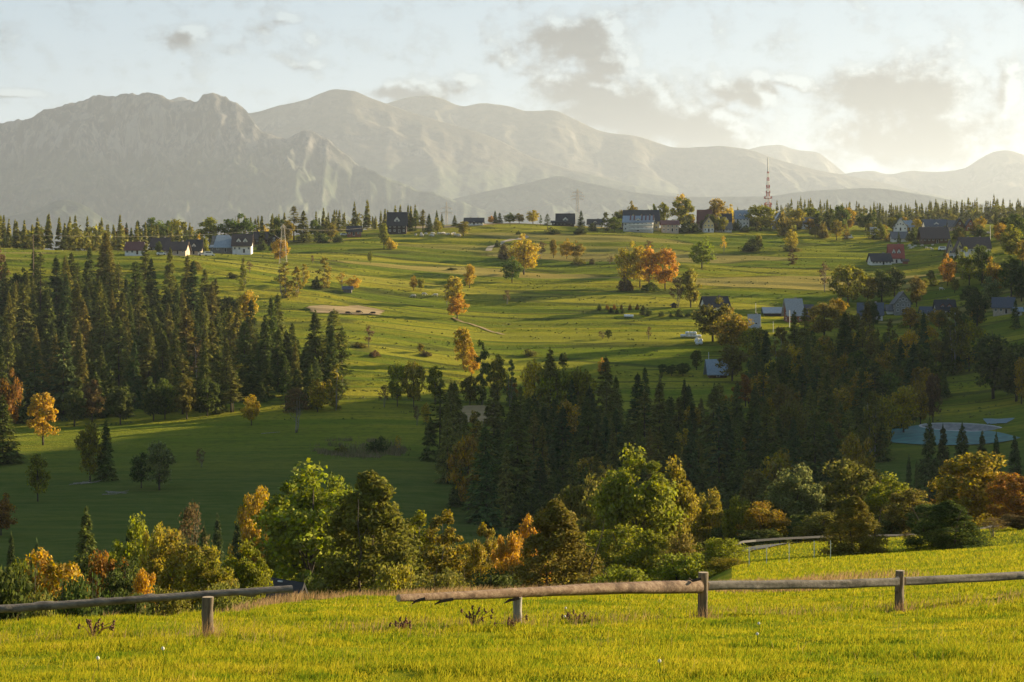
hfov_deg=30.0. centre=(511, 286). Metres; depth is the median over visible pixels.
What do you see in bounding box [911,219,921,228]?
broadleaf tree
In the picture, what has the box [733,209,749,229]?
house
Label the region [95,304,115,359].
spruce tree
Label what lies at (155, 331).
spruce tree
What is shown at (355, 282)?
broadleaf tree
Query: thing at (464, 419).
spruce tree
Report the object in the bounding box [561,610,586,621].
dry weed
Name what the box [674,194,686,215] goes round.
sparse tree
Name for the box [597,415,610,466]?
spruce tree
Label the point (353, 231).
barn
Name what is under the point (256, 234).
shed
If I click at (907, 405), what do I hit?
broadleaf tree
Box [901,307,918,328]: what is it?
broadleaf tree
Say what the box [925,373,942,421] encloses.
broadleaf tree
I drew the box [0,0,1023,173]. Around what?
sky
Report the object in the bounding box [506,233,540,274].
broadleaf tree
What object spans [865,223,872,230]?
broadleaf tree
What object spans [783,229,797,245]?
broadleaf tree
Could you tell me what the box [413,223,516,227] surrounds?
field
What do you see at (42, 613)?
shrub
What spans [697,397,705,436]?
spruce tree
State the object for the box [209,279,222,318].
spruce tree
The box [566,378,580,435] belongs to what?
spruce tree
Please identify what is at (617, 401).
spruce tree
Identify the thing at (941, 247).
parked van
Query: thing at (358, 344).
shrub
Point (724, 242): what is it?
sparse tree
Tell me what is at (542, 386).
broadleaf tree
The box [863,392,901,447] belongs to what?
broadleaf tree
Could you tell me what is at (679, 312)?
shrub
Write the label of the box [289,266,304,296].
birch tree
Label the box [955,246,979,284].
broadleaf tree
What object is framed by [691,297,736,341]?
broadleaf tree
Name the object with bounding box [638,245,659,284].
broadleaf tree
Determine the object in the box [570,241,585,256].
broadleaf tree
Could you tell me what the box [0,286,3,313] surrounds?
spruce tree
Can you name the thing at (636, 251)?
broadleaf tree
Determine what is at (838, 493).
broadleaf tree
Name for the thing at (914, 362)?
spruce tree
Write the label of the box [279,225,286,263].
power pylon
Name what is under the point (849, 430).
spruce tree
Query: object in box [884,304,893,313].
shed
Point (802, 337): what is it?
spruce tree
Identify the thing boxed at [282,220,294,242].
broadleaf tree
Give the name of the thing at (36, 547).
spruce tree
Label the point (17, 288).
spruce tree
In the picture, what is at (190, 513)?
sparse tree
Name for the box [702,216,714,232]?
house
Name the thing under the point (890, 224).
broadleaf tree
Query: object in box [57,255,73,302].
spruce tree
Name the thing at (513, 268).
broadleaf tree
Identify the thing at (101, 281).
spruce tree
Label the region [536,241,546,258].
sparse tree
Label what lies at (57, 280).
spruce tree
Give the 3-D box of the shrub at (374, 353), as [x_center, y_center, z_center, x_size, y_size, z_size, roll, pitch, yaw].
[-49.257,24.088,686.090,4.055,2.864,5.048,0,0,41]
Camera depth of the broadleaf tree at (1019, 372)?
564.26 m
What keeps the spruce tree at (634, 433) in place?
on the ground at (242, 457)
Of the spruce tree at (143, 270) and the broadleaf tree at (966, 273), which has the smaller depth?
the spruce tree at (143, 270)
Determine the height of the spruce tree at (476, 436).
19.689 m
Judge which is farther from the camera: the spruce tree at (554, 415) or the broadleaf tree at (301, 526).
the spruce tree at (554, 415)
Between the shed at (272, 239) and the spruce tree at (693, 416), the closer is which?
the spruce tree at (693, 416)
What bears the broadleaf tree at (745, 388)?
on the ground at (242, 457)
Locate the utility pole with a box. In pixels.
[33,234,33,274]
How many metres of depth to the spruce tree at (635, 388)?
537.82 m
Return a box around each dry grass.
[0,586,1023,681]
[103,567,938,614]
[189,597,918,637]
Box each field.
[305,305,383,314]
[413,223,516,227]
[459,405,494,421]
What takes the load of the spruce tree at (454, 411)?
on the ground at (242, 457)
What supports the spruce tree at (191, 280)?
on the ground at (242, 457)
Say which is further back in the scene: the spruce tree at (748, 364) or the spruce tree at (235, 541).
the spruce tree at (748, 364)
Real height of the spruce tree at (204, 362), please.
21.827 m
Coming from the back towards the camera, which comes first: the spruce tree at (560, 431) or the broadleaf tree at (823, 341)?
the broadleaf tree at (823, 341)
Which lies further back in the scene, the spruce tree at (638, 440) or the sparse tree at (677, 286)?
the sparse tree at (677, 286)
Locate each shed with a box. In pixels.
[248,231,269,243]
[266,235,281,245]
[342,286,353,292]
[551,221,567,225]
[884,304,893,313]
[901,259,909,263]
[918,306,933,315]
[1012,307,1023,314]
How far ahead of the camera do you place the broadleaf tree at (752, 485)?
358.63 m
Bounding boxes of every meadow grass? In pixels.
[0,579,1023,681]
[731,526,1023,580]
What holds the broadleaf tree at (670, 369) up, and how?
on the ground at (242, 457)
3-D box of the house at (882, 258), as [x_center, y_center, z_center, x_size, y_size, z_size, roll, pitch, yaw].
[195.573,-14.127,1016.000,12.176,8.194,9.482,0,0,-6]
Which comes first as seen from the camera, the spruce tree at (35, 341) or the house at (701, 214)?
the spruce tree at (35, 341)
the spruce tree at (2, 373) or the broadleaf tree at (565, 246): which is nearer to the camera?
the spruce tree at (2, 373)
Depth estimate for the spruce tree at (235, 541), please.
219.79 m
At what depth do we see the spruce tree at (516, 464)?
370.26 m
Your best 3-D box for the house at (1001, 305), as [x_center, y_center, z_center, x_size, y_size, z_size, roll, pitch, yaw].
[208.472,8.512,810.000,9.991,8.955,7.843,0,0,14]
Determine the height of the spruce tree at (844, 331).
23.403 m
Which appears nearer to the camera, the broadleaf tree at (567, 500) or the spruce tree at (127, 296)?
the broadleaf tree at (567, 500)
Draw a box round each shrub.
[0,560,59,621]
[21,590,56,619]
[53,572,116,616]
[101,587,152,616]
[142,586,199,616]
[190,260,202,269]
[192,580,252,612]
[203,237,208,250]
[226,272,237,278]
[256,241,267,249]
[304,571,345,592]
[311,275,321,287]
[314,233,330,242]
[332,234,343,241]
[335,445,349,452]
[351,341,367,347]
[364,435,392,452]
[366,561,419,595]
[369,350,380,356]
[384,237,397,248]
[405,566,475,591]
[418,350,431,355]
[462,567,528,589]
[498,243,508,259]
[521,349,539,355]
[545,227,562,233]
[570,257,585,263]
[573,225,586,233]
[588,223,598,230]
[588,564,650,583]
[616,275,633,290]
[639,282,660,290]
[645,308,652,315]
[648,552,718,580]
[656,532,701,580]
[675,308,683,316]
[679,218,699,232]
[691,537,750,562]
[700,557,747,573]
[732,219,741,230]
[738,237,762,251]
[739,225,751,232]
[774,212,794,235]
[781,244,801,250]
[816,222,831,237]
[864,228,889,238]
[906,228,916,240]
[911,239,919,243]
[928,277,939,285]
[951,226,966,238]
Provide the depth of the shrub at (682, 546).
127.95 m
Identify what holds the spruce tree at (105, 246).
on the ground at (242, 457)
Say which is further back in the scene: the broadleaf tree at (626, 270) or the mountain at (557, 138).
the mountain at (557, 138)
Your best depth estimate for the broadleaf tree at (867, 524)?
113.42 m
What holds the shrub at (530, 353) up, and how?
on the ground at (242, 457)
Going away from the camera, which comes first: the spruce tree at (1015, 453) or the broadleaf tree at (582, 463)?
the spruce tree at (1015, 453)
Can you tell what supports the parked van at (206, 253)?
on the ground at (242, 457)
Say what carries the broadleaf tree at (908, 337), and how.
on the ground at (242, 457)
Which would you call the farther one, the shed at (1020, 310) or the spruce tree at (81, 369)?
the shed at (1020, 310)
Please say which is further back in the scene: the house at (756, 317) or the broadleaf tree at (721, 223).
the broadleaf tree at (721, 223)
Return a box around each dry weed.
[77,618,114,636]
[389,616,411,628]
[460,605,493,625]
[494,615,527,629]
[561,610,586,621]
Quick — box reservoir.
[890,418,1020,444]
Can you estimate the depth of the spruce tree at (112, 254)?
824.59 m
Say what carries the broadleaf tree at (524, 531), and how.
on the ground at (242, 457)
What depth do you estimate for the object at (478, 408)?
570.38 m
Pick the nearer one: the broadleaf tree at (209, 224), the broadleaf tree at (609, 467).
the broadleaf tree at (609, 467)
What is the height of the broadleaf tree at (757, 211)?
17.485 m
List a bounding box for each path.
[453,317,501,333]
[486,235,528,250]
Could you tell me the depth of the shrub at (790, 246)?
1058.07 m
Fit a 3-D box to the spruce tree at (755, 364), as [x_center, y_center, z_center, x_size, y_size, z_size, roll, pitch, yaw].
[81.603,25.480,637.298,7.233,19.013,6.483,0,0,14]
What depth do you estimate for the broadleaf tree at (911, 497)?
171.01 m
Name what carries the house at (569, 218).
on the ground at (242, 457)
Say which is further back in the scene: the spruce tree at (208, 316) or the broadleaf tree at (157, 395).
the spruce tree at (208, 316)
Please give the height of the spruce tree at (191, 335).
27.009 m
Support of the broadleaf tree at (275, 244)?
on the ground at (242, 457)
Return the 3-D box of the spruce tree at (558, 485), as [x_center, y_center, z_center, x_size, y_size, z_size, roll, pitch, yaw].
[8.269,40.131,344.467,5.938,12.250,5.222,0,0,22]
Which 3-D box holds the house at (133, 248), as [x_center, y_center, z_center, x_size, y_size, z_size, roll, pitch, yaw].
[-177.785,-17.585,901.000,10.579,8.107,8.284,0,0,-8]
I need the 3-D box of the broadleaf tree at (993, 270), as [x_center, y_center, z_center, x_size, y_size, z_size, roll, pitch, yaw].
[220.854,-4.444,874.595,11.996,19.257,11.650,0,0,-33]
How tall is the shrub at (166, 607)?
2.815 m
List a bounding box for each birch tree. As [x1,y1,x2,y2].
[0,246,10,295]
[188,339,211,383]
[235,264,248,290]
[274,262,295,297]
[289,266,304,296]
[300,264,309,283]
[315,257,332,287]
[326,364,344,409]
[404,510,454,584]
[418,509,470,586]
[467,521,499,573]
[469,410,481,466]
[473,340,492,404]
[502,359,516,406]
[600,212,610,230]
[658,372,665,393]
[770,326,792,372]
[788,249,796,263]
[841,224,849,238]
[870,210,876,226]
[885,319,897,349]
[907,368,923,413]
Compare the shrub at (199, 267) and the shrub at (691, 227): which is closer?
the shrub at (199, 267)
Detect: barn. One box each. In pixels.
[163,240,191,255]
[209,234,231,253]
[346,226,362,236]
[703,359,728,377]
[715,222,732,232]
[761,307,781,315]
[803,304,813,320]
[889,232,907,241]
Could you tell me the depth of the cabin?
111.49 m
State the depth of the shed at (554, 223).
1152.75 m
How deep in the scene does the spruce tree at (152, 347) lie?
640.08 m
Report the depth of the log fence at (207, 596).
30.90 m
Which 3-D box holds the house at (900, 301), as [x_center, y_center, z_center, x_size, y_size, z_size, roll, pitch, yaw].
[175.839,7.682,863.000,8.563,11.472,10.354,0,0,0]
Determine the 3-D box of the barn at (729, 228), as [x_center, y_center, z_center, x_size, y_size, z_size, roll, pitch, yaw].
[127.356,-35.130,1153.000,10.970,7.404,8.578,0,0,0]
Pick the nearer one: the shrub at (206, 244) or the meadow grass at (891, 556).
the meadow grass at (891, 556)
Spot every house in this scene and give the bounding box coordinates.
[123,241,144,255]
[149,237,170,249]
[186,239,203,254]
[231,233,253,254]
[386,211,407,233]
[464,217,484,225]
[555,213,574,226]
[586,218,602,226]
[660,219,679,233]
[696,209,711,229]
[699,295,730,309]
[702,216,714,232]
[720,213,732,224]
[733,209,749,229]
[747,313,760,327]
[771,212,780,228]
[781,297,803,321]
[801,217,815,228]
[857,301,883,320]
[866,252,892,264]
[886,243,904,263]
[890,291,912,314]
[892,218,907,231]
[903,220,913,230]
[916,226,950,243]
[921,219,946,226]
[932,298,956,315]
[946,219,955,230]
[946,240,952,255]
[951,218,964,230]
[951,240,965,257]
[957,236,991,256]
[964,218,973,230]
[991,296,1015,315]
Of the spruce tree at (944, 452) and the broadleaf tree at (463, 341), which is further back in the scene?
the broadleaf tree at (463, 341)
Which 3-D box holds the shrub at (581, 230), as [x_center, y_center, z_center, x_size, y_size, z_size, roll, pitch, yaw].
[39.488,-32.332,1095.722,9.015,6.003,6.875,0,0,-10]
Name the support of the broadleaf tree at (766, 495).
on the ground at (242, 457)
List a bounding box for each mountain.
[0,92,552,245]
[2,200,149,249]
[171,89,698,198]
[386,95,1023,206]
[453,176,1015,227]
[748,145,845,173]
[841,150,1023,205]
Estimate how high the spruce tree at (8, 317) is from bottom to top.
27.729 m
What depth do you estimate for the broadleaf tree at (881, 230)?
1119.37 m
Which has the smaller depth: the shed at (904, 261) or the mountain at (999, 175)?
the shed at (904, 261)
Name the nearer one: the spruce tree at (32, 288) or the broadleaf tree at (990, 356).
the broadleaf tree at (990, 356)
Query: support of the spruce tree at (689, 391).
on the ground at (242, 457)
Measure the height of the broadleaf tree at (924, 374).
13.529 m
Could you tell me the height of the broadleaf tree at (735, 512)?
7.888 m
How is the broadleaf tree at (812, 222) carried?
on the ground at (242, 457)
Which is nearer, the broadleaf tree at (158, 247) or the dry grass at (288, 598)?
the dry grass at (288, 598)
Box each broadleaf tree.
[0,367,23,422]
[0,493,17,534]
[2,557,44,613]
[10,267,31,288]
[18,547,87,612]
[25,392,60,444]
[25,453,50,501]
[54,552,105,583]
[60,388,87,426]
[73,422,103,481]
[81,379,106,421]
[86,549,127,606]
[97,556,160,613]
[103,385,137,424]
[106,511,160,573]
[115,225,129,241]
[128,452,153,487]
[129,567,155,608]
[137,526,213,607]
[138,376,168,420]
[138,522,169,589]
[141,217,165,241]
[142,441,176,489]
[154,241,162,251]
[155,378,176,419]
[159,220,175,240]
[165,218,187,240]
[172,541,240,611]
[175,379,196,418]
[195,377,220,415]
[196,217,219,248]
[217,213,255,235]
[220,296,239,319]
[222,538,273,606]
[226,484,269,562]
[236,288,258,321]
[240,394,260,424]
[250,458,382,593]
[258,505,316,575]
[269,216,283,237]
[270,238,290,261]
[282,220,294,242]
[304,472,376,589]
[307,378,329,411]
[308,219,321,237]
[308,469,431,596]
[324,223,338,240]
[345,276,361,287]
[367,250,372,261]
[376,527,426,584]
[378,223,388,245]
[387,361,407,406]
[400,359,426,406]
[409,275,417,289]
[417,277,425,288]
[417,343,423,352]
[421,402,430,422]
[426,366,445,404]
[432,217,442,230]
[434,542,471,569]
[442,276,464,301]
[446,432,486,509]
[447,293,469,318]
[452,327,473,365]
[455,221,471,235]
[456,539,493,586]
[459,375,479,404]
[462,346,479,375]
[463,264,475,287]
[486,530,523,582]
[488,216,494,222]
[488,354,507,399]
[500,256,523,282]
[504,213,516,221]
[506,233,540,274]
[506,380,517,398]
[507,498,605,587]
[513,213,524,221]
[517,514,552,582]
[519,358,543,406]
[526,210,539,221]
[534,361,559,414]
[537,523,584,579]
[539,364,576,418]
[549,239,556,257]
[551,398,580,442]
[554,472,608,562]
[558,238,573,258]
[558,352,568,368]
[561,366,598,407]
[568,484,637,572]
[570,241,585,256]
[573,457,603,486]
[579,442,688,572]
[580,523,654,582]
[586,464,617,486]
[597,357,604,371]
[604,329,611,338]
[606,217,621,231]
[612,211,622,218]
[613,241,639,284]
[624,529,670,580]
[627,201,637,209]
[632,245,647,287]
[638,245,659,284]
[647,455,701,554]
[651,247,679,288]
[657,363,667,372]
[658,202,669,223]
[666,364,678,375]
[668,197,695,226]
[671,428,697,460]
[675,363,690,373]
[679,268,702,306]
[683,405,701,434]
[687,487,724,553]
[688,236,715,267]
[690,349,702,369]
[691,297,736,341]
[700,521,733,560]
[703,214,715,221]
[707,307,754,345]
[708,198,726,218]
[714,214,728,231]
[715,345,750,380]
[721,494,751,545]
[722,204,733,222]
[729,325,744,350]
[731,374,752,406]
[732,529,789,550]
[734,500,790,545]
[736,437,746,449]
[737,326,772,357]
[739,468,769,509]
[744,204,776,230]
[746,372,769,400]
[749,353,761,373]
[752,221,760,229]
[755,235,762,251]
[758,491,798,532]
[759,397,776,423]
[759,447,802,485]
[764,462,827,541]
[765,353,797,385]
[769,383,802,423]
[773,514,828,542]
[780,343,801,370]
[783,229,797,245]
[788,209,807,229]
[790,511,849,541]
[802,207,818,218]
[804,218,814,229]
[806,301,841,334]
[809,226,822,235]
[809,458,885,521]
[811,334,836,355]
[813,212,822,224]
[817,335,829,344]
[817,388,851,418]
[818,495,891,556]
[821,209,835,232]
[825,354,839,367]
[826,263,868,305]
[828,297,849,324]
[830,205,851,232]
[830,219,843,239]
[830,311,865,339]
[833,382,850,393]
[836,352,849,376]
[839,431,881,532]
[844,207,856,228]
[847,372,880,405]
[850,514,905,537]
[851,325,884,356]
[855,360,889,395]
[856,210,873,230]
[857,276,877,299]
[859,299,879,324]
[860,433,878,450]
[862,471,923,536]
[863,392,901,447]
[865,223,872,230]
[869,305,880,325]
[870,269,896,301]
[874,342,895,373]
[875,222,886,240]
[876,371,902,398]
[881,488,936,533]
[885,266,907,296]
[886,217,896,228]
[887,385,920,431]
[892,213,903,220]
[897,328,920,357]
[897,499,998,549]
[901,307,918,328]
[905,503,946,533]
[906,276,926,306]
[909,367,935,390]
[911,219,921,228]
[911,381,928,423]
[917,310,929,324]
[918,325,938,346]
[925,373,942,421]
[926,270,935,280]
[927,450,1023,529]
[927,476,965,532]
[928,308,935,321]
[932,310,944,328]
[935,310,948,327]
[938,253,956,285]
[948,213,957,219]
[949,277,959,292]
[952,318,986,370]
[955,232,964,239]
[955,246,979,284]
[959,286,981,306]
[964,293,991,326]
[967,333,1008,398]
[968,222,979,234]
[968,244,996,282]
[973,216,986,227]
[973,225,985,236]
[980,276,1002,306]
[982,256,1004,288]
[984,471,1023,521]
[993,222,1007,240]
[996,514,1023,528]
[997,255,1020,296]
[997,340,1023,401]
[998,217,1011,232]
[999,224,1022,255]
[1005,212,1023,238]
[1008,264,1023,301]
[1013,357,1023,403]
[1014,240,1023,265]
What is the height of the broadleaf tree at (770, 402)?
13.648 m
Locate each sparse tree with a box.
[175,499,211,555]
[196,448,205,463]
[280,386,309,432]
[336,273,347,283]
[363,324,373,346]
[378,385,388,406]
[395,435,401,450]
[414,405,420,424]
[503,290,509,303]
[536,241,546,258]
[644,241,654,246]
[669,277,683,306]
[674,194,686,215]
[720,236,726,247]
[817,261,830,291]
[898,532,914,540]
[979,517,1010,536]
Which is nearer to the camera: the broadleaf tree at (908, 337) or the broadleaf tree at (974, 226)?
the broadleaf tree at (908, 337)
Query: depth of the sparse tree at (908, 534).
121.94 m
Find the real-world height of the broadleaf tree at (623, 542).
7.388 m
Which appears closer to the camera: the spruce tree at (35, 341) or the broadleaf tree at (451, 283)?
the spruce tree at (35, 341)
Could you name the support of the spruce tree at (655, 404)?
on the ground at (242, 457)
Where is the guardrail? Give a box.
[737,525,995,545]
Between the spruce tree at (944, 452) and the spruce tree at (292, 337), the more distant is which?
the spruce tree at (292, 337)
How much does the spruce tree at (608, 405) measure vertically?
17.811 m
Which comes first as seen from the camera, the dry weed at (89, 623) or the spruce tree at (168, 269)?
the dry weed at (89, 623)
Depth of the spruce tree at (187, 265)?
784.34 m
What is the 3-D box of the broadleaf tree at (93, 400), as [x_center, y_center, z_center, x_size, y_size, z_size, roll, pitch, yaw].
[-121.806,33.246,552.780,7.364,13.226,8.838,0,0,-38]
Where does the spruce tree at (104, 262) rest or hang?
on the ground at (242, 457)
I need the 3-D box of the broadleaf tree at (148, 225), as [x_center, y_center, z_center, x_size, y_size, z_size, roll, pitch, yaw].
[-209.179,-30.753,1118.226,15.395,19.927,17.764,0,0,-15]
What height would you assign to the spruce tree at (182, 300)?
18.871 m
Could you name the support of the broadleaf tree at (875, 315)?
on the ground at (242, 457)
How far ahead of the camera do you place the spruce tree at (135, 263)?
749.97 m
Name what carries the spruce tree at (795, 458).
on the ground at (242, 457)
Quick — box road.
[722,537,897,557]
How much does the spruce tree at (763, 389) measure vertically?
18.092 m
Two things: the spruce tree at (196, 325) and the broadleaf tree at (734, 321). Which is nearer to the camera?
the spruce tree at (196, 325)
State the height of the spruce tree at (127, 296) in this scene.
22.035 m
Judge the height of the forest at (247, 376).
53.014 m
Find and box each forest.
[0,196,1023,250]
[0,260,349,425]
[419,393,877,530]
[741,330,959,464]
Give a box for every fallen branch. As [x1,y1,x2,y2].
[69,480,99,484]
[102,490,127,494]
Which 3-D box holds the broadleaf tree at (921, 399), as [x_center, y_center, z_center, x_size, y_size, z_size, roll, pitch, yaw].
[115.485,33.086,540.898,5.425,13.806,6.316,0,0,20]
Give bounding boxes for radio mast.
[764,162,771,220]
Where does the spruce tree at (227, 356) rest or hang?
on the ground at (242, 457)
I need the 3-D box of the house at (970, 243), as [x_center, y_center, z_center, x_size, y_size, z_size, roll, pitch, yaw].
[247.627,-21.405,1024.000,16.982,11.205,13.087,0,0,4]
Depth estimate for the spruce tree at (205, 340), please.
588.74 m
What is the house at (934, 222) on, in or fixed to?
on the ground at (242, 457)
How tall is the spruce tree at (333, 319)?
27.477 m
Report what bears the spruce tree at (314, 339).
on the ground at (242, 457)
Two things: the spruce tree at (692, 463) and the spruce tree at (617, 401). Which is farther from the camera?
the spruce tree at (617, 401)
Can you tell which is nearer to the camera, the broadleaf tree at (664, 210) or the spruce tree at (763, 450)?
the spruce tree at (763, 450)
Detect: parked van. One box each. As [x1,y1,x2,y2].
[204,251,214,255]
[938,246,945,249]
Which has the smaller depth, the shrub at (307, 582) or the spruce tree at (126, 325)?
the shrub at (307, 582)
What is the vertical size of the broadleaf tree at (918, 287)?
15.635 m
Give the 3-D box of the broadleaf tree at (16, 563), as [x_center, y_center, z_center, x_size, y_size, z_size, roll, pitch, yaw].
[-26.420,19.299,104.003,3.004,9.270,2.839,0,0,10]
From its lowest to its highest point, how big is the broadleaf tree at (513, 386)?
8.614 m
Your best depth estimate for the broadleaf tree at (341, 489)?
164.75 m
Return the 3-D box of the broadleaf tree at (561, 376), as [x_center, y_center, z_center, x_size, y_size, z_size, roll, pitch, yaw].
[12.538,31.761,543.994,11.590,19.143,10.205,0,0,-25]
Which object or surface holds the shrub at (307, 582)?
on the ground at (242, 457)
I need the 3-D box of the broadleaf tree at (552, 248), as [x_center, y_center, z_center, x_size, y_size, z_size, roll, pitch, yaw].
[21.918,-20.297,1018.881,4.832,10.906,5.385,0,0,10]
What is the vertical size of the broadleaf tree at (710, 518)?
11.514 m
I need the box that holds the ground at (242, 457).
[0,223,1023,681]
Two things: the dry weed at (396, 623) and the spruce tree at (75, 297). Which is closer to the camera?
the dry weed at (396, 623)
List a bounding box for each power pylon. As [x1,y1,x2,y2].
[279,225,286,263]
[440,201,452,224]
[573,189,583,225]
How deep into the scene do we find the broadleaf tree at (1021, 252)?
947.95 m
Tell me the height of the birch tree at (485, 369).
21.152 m
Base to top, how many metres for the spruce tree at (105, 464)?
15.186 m
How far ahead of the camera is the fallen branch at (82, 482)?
429.16 m
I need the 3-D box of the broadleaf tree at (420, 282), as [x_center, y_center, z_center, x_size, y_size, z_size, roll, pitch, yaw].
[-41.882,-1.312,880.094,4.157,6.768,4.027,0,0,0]
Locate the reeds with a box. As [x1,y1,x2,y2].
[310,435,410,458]
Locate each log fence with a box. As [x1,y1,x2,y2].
[0,585,292,633]
[396,570,1023,623]
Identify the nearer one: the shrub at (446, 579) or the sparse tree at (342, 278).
the shrub at (446, 579)
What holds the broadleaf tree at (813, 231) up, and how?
on the ground at (242, 457)
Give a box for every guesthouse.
[622,209,659,230]
[622,215,654,232]
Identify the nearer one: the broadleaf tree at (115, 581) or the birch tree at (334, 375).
the broadleaf tree at (115, 581)
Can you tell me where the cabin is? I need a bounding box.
[251,577,307,599]
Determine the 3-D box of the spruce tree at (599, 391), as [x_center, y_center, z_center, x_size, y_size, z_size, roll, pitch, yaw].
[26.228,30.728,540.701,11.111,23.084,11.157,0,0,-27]
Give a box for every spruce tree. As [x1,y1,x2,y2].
[0,260,10,306]
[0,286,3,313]
[0,292,17,355]
[0,321,17,384]
[0,349,8,396]
[0,395,26,464]
[4,533,15,573]
[8,282,19,322]
[10,285,39,349]
[13,280,19,302]
[16,344,50,419]
[20,271,31,308]
[22,325,47,408]
[27,277,40,304]
[28,250,42,288]
[31,252,51,311]
[33,539,39,563]
[34,273,42,302]
[34,289,57,348]
[43,255,68,320]
[43,322,55,371]
[43,333,67,398]
[47,320,80,420]
[55,274,72,327]
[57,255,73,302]
[64,317,86,365]
[65,281,89,341]
[67,251,81,290]
[68,329,85,385]
[70,261,87,303]
[74,345,90,398]
[74,505,100,591]
[78,300,92,350]
[83,246,96,290]
[83,284,94,332]
[84,338,94,371]
[87,280,112,344]
[91,276,110,329]
[92,231,115,287]
[93,346,109,410]
[93,419,118,481]
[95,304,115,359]
[96,231,118,278]
[100,252,112,290]
[102,255,115,304]
[102,292,112,339]
[104,317,129,387]
[107,263,127,303]
[107,289,116,317]
[111,292,128,346]
[117,278,133,315]
[117,331,133,385]
[119,318,133,362]
[123,306,137,350]
[127,340,142,408]
[128,260,148,318]
[132,245,157,288]
[133,286,147,352]
[137,321,159,387]
[142,259,161,300]
[148,358,160,387]
[149,333,157,372]
[150,332,171,381]
[152,321,157,351]
[154,322,164,366]
[160,247,176,302]
[163,303,174,351]
[165,327,186,395]
[165,360,177,412]
[168,354,195,413]
[169,306,181,355]
[172,286,181,316]
[173,292,186,328]
[173,307,198,374]
[177,305,194,361]
[179,255,195,304]
[179,337,190,377]
[183,260,200,316]
[188,334,215,378]
[192,321,201,344]
[193,325,215,397]
[193,343,213,412]
[194,268,209,313]
[195,293,213,337]
[197,303,213,336]
[200,523,207,560]
[206,280,217,305]
[206,282,220,321]
[207,320,222,380]
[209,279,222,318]
[211,513,225,565]
[215,339,241,403]
[219,366,245,411]
[220,345,237,387]
[221,305,241,369]
[228,374,238,411]
[229,301,243,346]
[232,516,242,560]
[233,321,252,366]
[239,320,259,354]
[240,257,246,279]
[243,299,260,353]
[252,315,274,385]
[260,294,278,361]
[267,327,291,391]
[273,292,286,362]
[277,355,292,410]
[279,330,293,386]
[283,321,299,367]
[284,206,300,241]
[286,341,303,395]
[293,210,312,242]
[300,310,327,386]
[302,331,323,366]
[308,362,325,408]
[319,308,353,370]
[321,316,334,371]
[321,325,344,391]
[336,326,352,390]
[407,213,416,231]
[412,210,421,229]
[417,210,427,230]
[420,383,458,448]
[425,214,433,231]
[433,399,455,483]
[435,380,461,470]
[438,381,469,444]
[450,412,470,491]
[451,215,456,226]
[459,424,507,523]
[465,422,497,494]
[467,432,501,475]
[472,449,504,531]
[483,380,507,447]
[492,211,497,222]
[493,447,518,527]
[496,213,502,223]
[496,412,536,518]
[504,395,525,450]
[523,455,551,522]
[531,423,555,505]
[537,348,563,422]
[544,213,550,228]
[545,398,566,445]
[549,405,575,476]
[553,476,565,508]
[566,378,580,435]
[575,385,602,456]
[576,211,584,227]
[585,452,604,519]
[587,425,607,469]
[592,355,620,421]
[597,380,617,424]
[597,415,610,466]
[599,411,612,435]
[602,408,628,469]
[610,390,627,439]
[613,376,625,423]
[613,438,637,484]
[616,451,629,470]
[624,372,648,434]
[627,389,662,451]
[628,412,648,462]
[633,366,655,431]
[634,419,645,478]
[637,428,654,482]
[639,306,645,314]
[641,429,671,484]
[645,379,671,452]
[646,392,669,429]
[662,424,681,472]
[670,396,686,434]
[671,441,685,484]
[680,379,689,418]
[681,444,688,472]
[682,421,701,494]
[686,384,695,407]
[686,402,698,444]
[695,382,732,476]
[695,395,736,456]
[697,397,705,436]
[703,405,734,478]
[708,413,742,486]
[709,383,733,435]
[729,381,746,433]
[741,360,753,403]
[743,380,763,443]
[750,336,761,377]
[753,478,769,516]
[755,366,768,399]
[759,429,773,482]
[760,332,772,364]
[786,310,800,349]
[787,450,804,496]
[793,307,812,360]
[793,364,808,404]
[799,412,836,478]
[816,423,840,482]
[834,311,855,369]
[835,408,861,455]
[841,425,852,462]
[857,390,889,460]
[858,301,875,336]
[864,361,887,411]
[871,327,882,361]
[895,338,906,383]
[896,232,900,243]
[902,341,920,396]
[905,456,912,489]
[911,321,920,339]
[913,460,919,500]
[917,310,930,363]
[918,417,940,502]
[933,425,949,503]
[941,249,946,269]
[943,307,966,372]
[953,249,961,272]
[954,422,970,494]
[975,431,988,518]
[991,431,1001,507]
[993,213,997,228]
[1007,434,1023,497]
[1009,299,1020,327]
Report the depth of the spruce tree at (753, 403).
500.76 m
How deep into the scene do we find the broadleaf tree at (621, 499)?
166.38 m
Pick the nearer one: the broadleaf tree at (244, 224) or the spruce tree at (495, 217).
the broadleaf tree at (244, 224)
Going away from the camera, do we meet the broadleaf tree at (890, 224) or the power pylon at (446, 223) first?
the broadleaf tree at (890, 224)
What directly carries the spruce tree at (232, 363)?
on the ground at (242, 457)
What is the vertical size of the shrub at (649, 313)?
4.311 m
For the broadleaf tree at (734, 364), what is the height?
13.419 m

